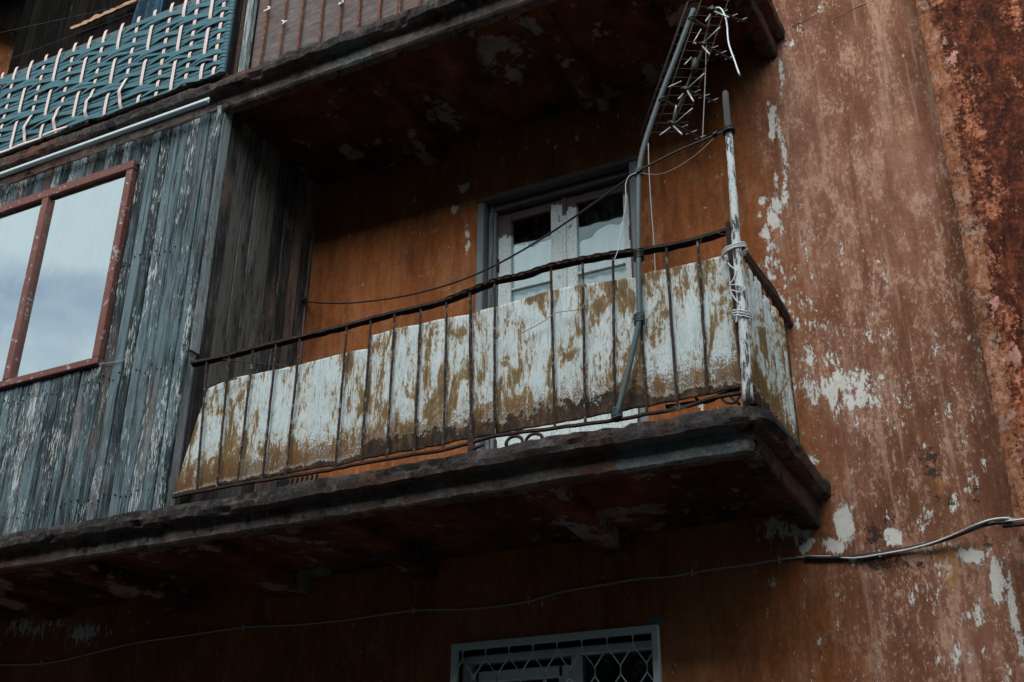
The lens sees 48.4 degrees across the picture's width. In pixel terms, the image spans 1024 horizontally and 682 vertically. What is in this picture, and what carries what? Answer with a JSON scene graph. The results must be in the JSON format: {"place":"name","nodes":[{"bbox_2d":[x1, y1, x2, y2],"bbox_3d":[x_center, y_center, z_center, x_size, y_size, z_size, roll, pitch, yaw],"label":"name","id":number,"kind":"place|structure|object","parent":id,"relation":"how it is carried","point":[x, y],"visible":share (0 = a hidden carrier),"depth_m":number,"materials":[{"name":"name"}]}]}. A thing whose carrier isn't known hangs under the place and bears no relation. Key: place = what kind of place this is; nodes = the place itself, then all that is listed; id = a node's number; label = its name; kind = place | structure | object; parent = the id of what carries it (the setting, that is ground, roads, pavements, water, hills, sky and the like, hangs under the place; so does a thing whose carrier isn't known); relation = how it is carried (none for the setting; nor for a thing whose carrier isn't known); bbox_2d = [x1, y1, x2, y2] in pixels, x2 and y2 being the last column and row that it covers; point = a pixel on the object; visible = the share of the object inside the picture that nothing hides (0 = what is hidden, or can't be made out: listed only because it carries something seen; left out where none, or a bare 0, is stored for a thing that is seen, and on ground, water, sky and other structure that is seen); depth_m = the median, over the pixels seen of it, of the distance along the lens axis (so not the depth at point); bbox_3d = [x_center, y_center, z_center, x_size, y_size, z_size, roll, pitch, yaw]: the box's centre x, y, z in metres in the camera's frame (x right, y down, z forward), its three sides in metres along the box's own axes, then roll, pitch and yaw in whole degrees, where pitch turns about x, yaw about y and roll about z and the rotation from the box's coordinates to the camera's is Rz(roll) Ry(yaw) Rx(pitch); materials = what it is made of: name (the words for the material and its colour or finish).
{"place":"outdoors","nodes":[
{"label":"outdoors","id":0,"kind":"place"},
{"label":"ground","id":1,"kind":"structure","parent":0,"visible":0},
{"bbox_2d":[0,0,1023,681],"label":"apartment house","id":2,"kind":"structure","parent":1,"relation":"on","point":[428,144],"depth_m":6.93,"materials":[{"name":"paint"}]},
{"bbox_2d":[0,0,25,32],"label":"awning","id":3,"kind":"object","parent":2,"relation":"attached to","point":[11,11],"depth_m":11.79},
{"bbox_2d":[0,0,147,32],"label":"clothes line","id":4,"kind":"object","parent":2,"relation":"attached to","point":[74,16],"visible":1,"depth_m":9.56,"materials":[{"name":"metal"}]},
{"bbox_2d":[111,0,167,94],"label":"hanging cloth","id":5,"kind":"object","parent":4,"relation":"hanging from","point":[159,7],"visible":0.24,"depth_m":9.12,"materials":[{"name":"fabric"}]},
{"bbox_2d":[0,97,209,177],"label":"drip strip","id":6,"kind":"object","parent":2,"relation":"attached to","point":[149,121],"visible":1,"depth_m":8.31,"materials":[{"name":"metal"}]},
{"bbox_2d":[0,0,259,156],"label":"loggia partition","id":7,"kind":"object","parent":2,"relation":"on","point":[35,36],"visible":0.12,"depth_m":10.58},
{"bbox_2d":[70,0,137,29],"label":"split board","id":8,"kind":"object","parent":7,"relation":"attached to","point":[95,17],"visible":0.94,"depth_m":10.39,"materials":[{"name":"beige wood"}]},
{"bbox_2d":[0,105,318,536],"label":"timber enclosure","id":9,"kind":"object","parent":2,"relation":"on","point":[137,276],"visible":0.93,"depth_m":7.78,"materials":[{"name":"grey wood"}]},
{"bbox_2d":[0,160,138,389],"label":"window","id":10,"kind":"structure","parent":9,"relation":"in","point":[62,246],"depth_m":8.12,"materials":[{"name":"red paint"}]},
{"bbox_2d":[0,0,427,158],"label":"railing","id":11,"kind":"object","parent":2,"relation":"on","point":[308,22],"visible":0.6,"depth_m":8.06,"materials":[{"name":"black metal"}]},
{"bbox_2d":[0,4,155,62],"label":"clothes line","id":12,"kind":"object","parent":11,"relation":"attached to","point":[80,32],"visible":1,"depth_m":9.41,"materials":[{"name":"metal"}]},
{"bbox_2d":[0,0,236,153],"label":"woven screen","id":13,"kind":"object","parent":11,"relation":"attached to","point":[149,38],"visible":1,"depth_m":8.61,"materials":[{"name":"teal plastic"}]},
{"bbox_2d":[276,474,318,486],"bbox_3d":[-1.315,0.923,6.819,0.333,0.223,0.045,-12,-29,24],"label":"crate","id":14,"kind":"object","parent":2,"relation":"on","point":[297,480],"visible":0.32,"depth_m":6.87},
{"bbox_2d":[0,556,804,665],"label":"wall cable","id":15,"kind":"object","parent":2,"relation":"attached to","point":[669,576],"depth_m":6.94,"materials":[{"name":"grey rubber"}]},
{"bbox_2d":[172,221,799,498],"bbox_3d":[-0.185,0.424,6.690,3.518,1.055,1.190,-12,-29,24],"label":"balcony railing","id":16,"kind":"object","parent":2,"relation":"on","point":[767,286],"visible":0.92,"depth_m":6.17,"materials":[{"name":"black metal"}]},
{"bbox_2d":[206,378,237,388],"bbox_3d":[-1.767,0.256,6.930,0.238,0.028,0.008,-12,-29,24],"label":"loose wire","id":17,"kind":"object","parent":16,"relation":"attached to","point":[220,382],"visible":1,"depth_m":6.93,"materials":[{"name":"grey metal"}]},
{"bbox_2d":[222,359,290,366],"bbox_3d":[-1.597,0.130,6.913,0.652,0.196,0.006,-12,-29,24],"label":"loose wire","id":18,"kind":"object","parent":16,"relation":"attached to","point":[257,363],"visible":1,"depth_m":6.88,"materials":[{"name":"black metal"}]},
{"bbox_2d":[173,348,370,494],"bbox_3d":[-1.417,0.481,6.673,1.362,0.703,0.013,-12,-29,24],"label":"metal sheet","id":19,"kind":"object","parent":16,"relation":"attached to","point":[315,423],"visible":1,"depth_m":6.64,"materials":[{"name":"white metal"}]},
{"bbox_2d":[363,307,493,459],"bbox_3d":[-0.451,0.227,6.238,0.828,0.769,0.014,-12,-29,24],"label":"metal sheet","id":20,"kind":"object","parent":16,"relation":"attached to","point":[429,431],"visible":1,"depth_m":6.23,"materials":[{"name":"white metal"}]},
{"bbox_2d":[445,248,633,299],"bbox_3d":[0.131,-0.371,6.157,1.131,0.077,0.025,-12,-29,24],"label":"chain","id":21,"kind":"object","parent":16,"relation":"on","point":[539,268],"visible":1,"depth_m":6.15,"materials":[{"name":"black metal"}]},
{"bbox_2d":[522,287,585,332],"bbox_3d":[0.221,-0.163,6.002,0.373,0.189,0.005,-12,-29,24],"label":"loose wire","id":22,"kind":"object","parent":16,"relation":"attached to","point":[560,311],"visible":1,"depth_m":5.97,"materials":[{"name":"grey metal"}]},
{"bbox_2d":[496,277,644,433],"bbox_3d":[0.282,0.060,5.911,0.861,0.774,0.014,-12,-29,24],"label":"metal sheet","id":23,"kind":"object","parent":16,"relation":"attached to","point":[524,396],"visible":0.99,"depth_m":5.91,"materials":[{"name":"white metal"}]},
{"bbox_2d":[610,407,622,422],"bbox_3d":[0.513,0.357,5.573,0.062,0.069,0.061,-12,-29,24],"label":"binding cord","id":24,"kind":"object","parent":16,"relation":"attached to","point":[613,414],"visible":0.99,"depth_m":5.56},
{"bbox_2d":[633,247,644,262],"bbox_3d":[0.657,-0.443,5.886,0.063,0.069,0.061,-12,-29,24],"label":"binding cord","id":25,"kind":"object","parent":16,"relation":"attached to","point":[641,251],"visible":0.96,"depth_m":5.87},
{"bbox_2d":[633,311,644,325],"bbox_3d":[0.641,-0.113,5.731,0.062,0.069,0.061,-12,-29,24],"label":"binding cord","id":26,"kind":"object","parent":16,"relation":"attached to","point":[635,318],"visible":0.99,"depth_m":5.72,"materials":[{"name":"grey"}]},
{"bbox_2d":[614,8,695,418],"bbox_3d":[0.761,-0.739,5.956,0.578,2.374,0.028,-12,-29,24],"label":"antenna mast","id":27,"kind":"object","parent":16,"relation":"attached to","point":[623,389],"visible":1,"depth_m":5.97,"materials":[{"name":"grey metal"}]},
{"bbox_2d":[303,173,636,303],"bbox_3d":[-0.433,-0.549,7.238,0.030,0.596,3.274,22,-33,-37],"label":"washing line","id":28,"kind":"object","parent":27,"relation":"attached to","point":[567,221],"visible":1,"depth_m":6.74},
{"bbox_2d":[613,173,635,260],"bbox_3d":[0.592,-0.655,5.979,0.154,0.504,0.004,-12,-29,24],"label":"loose wire","id":29,"kind":"object","parent":28,"relation":"hanging from","point":[623,215],"visible":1,"depth_m":5.98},
{"bbox_2d":[634,166,643,176],"bbox_3d":[0.679,-0.902,6.083,0.056,0.049,0.056,-12,-29,24],"label":"line knot","id":30,"kind":"object","parent":27,"relation":"attached to","point":[637,170],"visible":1,"depth_m":6.07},
{"bbox_2d":[648,143,655,270],"bbox_3d":[0.818,-0.699,6.636,0.013,1.100,0.006,-12,-29,24],"label":"loose wire","id":31,"kind":"object","parent":27,"relation":"hanging from","point":[651,206],"visible":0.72,"depth_m":6.68,"materials":[{"name":"grey metal"}]},
{"bbox_2d":[640,0,746,139],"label":"television antenna","id":32,"kind":"object","parent":27,"relation":"attached to","point":[695,63],"visible":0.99,"depth_m":6.44,"materials":[{"name":"metal"}]},
{"bbox_2d":[642,254,740,406],"bbox_3d":[0.869,-0.056,5.624,0.477,0.747,0.012,-12,-29,24],"label":"metal sheet","id":33,"kind":"object","parent":16,"relation":"attached to","point":[722,361],"visible":1,"depth_m":5.61,"materials":[{"name":"white metal"}]},
{"bbox_2d":[665,388,740,408],"bbox_3d":[0.917,0.276,5.473,0.375,0.055,0.022,-12,-29,24],"label":"black cable","id":34,"kind":"object","parent":16,"relation":"on","point":[688,402],"visible":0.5,"depth_m":5.49,"materials":[{"name":"black rubber"}]},
{"bbox_2d":[694,392,721,403],"bbox_3d":[0.943,0.275,5.459,0.151,0.053,0.014,-12,-29,24],"label":"black cable","id":35,"kind":"object","parent":16,"relation":"attached to","point":[696,398],"visible":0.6,"depth_m":5.45,"materials":[{"name":"black rubber"}]},
{"bbox_2d":[717,393,740,404],"bbox_3d":[1.034,0.271,5.410,0.118,0.072,0.014,-12,-29,24],"label":"black cable","id":36,"kind":"object","parent":16,"relation":"attached to","point":[728,402],"visible":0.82,"depth_m":5.39,"materials":[{"name":"black rubber"}]},
{"bbox_2d":[722,90,753,404],"bbox_3d":[1.104,-0.516,5.626,0.073,1.773,0.053,-12,-29,24],"label":"wooden pole","id":37,"kind":"object","parent":16,"relation":"attached to","point":[746,370],"visible":1,"depth_m":5.54,"materials":[{"name":"white paint"}]},
{"bbox_2d":[640,131,721,170],"bbox_3d":[0.900,-1.001,5.981,0.493,0.111,0.011,-12,-29,24],"label":"washing line","id":38,"kind":"object","parent":37,"relation":"attached to","point":[674,152],"visible":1,"depth_m":5.99,"materials":[{"name":"black fabric"}]},
{"bbox_2d":[643,137,714,174],"bbox_3d":[0.871,-0.960,5.982,0.417,0.139,0.003,-12,-29,24],"label":"loose wire","id":39,"kind":"object","parent":38,"relation":"hanging from","point":[683,163],"visible":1,"depth_m":5.95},
{"bbox_2d":[722,124,735,136],"bbox_3d":[1.123,-1.090,5.897,0.070,0.041,0.070,-12,-29,24],"label":"line knot","id":40,"kind":"object","parent":37,"relation":"attached to","point":[727,127],"visible":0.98,"depth_m":5.88,"materials":[{"name":"black fabric"}]},
{"bbox_2d":[721,242,747,260],"bbox_3d":[1.098,-0.441,5.618,0.135,0.060,0.108,-12,-29,24],"label":"tie wire","id":41,"kind":"object","parent":37,"relation":"attached to","point":[732,246],"visible":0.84,"depth_m":5.59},
{"bbox_2d":[727,263,745,322],"bbox_3d":[1.084,-0.240,5.463,0.082,0.332,0.006,-12,-29,24],"label":"tie wire","id":42,"kind":"object","parent":37,"relation":"attached to","point":[730,284],"visible":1,"depth_m":5.46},
{"bbox_2d":[731,309,752,324],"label":"tie wire","id":43,"kind":"object","parent":37,"relation":"attached to","point":[734,315],"visible":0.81,"depth_m":5.42,"materials":[{"name":"white metal"}]},
{"bbox_2d":[743,262,797,441],"bbox_3d":[1.325,0.076,5.878,0.027,0.833,0.901,-12,-29,24],"label":"corrugated sheet","id":44,"kind":"object","parent":16,"relation":"attached to","point":[771,382],"visible":0.75,"depth_m":5.86,"materials":[{"name":"white metal"}]},
{"bbox_2d":[450,624,661,681],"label":"window grille","id":45,"kind":"object","parent":2,"relation":"attached to","point":[654,630],"depth_m":6.44,"materials":[{"name":"grey metal"}]},
{"bbox_2d":[462,640,651,681],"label":"window","id":46,"kind":"structure","parent":2,"relation":"in","point":[578,672],"depth_m":6.62,"materials":[{"name":"grey wood"}]},
{"bbox_2d":[475,155,648,449],"bbox_3d":[0.318,0.013,7.406,1.230,2.472,0.182,-12,-29,24],"label":"balcony door","id":47,"kind":"structure","parent":2,"relation":"in","point":[560,197],"depth_m":7.80,"materials":[{"name":"grey paint"}]},
{"bbox_2d":[669,403,688,411],"bbox_3d":[0.785,0.306,5.357,0.104,0.052,0.034,-12,-29,24],"label":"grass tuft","id":48,"kind":"object","parent":2,"relation":"on","point":[678,408],"visible":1,"depth_m":5.35,"materials":[{"name":"plant"}]},
{"bbox_2d":[746,412,760,420],"bbox_3d":[1.090,0.335,5.171,0.099,0.054,0.038,-12,-29,24],"label":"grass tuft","id":49,"kind":"object","parent":2,"relation":"on","point":[752,417],"visible":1,"depth_m":5.16,"materials":[{"name":"plant"}]},
{"bbox_2d":[805,520,1023,560],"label":"wall cable","id":50,"kind":"object","parent":2,"relation":"attached to","point":[995,522],"depth_m":5.75,"materials":[{"name":"grey plastic"}]},
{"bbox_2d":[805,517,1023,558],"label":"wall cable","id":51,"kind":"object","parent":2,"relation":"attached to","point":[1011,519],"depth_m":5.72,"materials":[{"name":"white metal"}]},
{"bbox_2d":[916,0,1023,557],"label":"neighbouring wall","id":52,"kind":"structure","parent":1,"relation":"on","point":[974,50],"depth_m":6.28,"materials":[{"name":"brown paint"}]}
]}

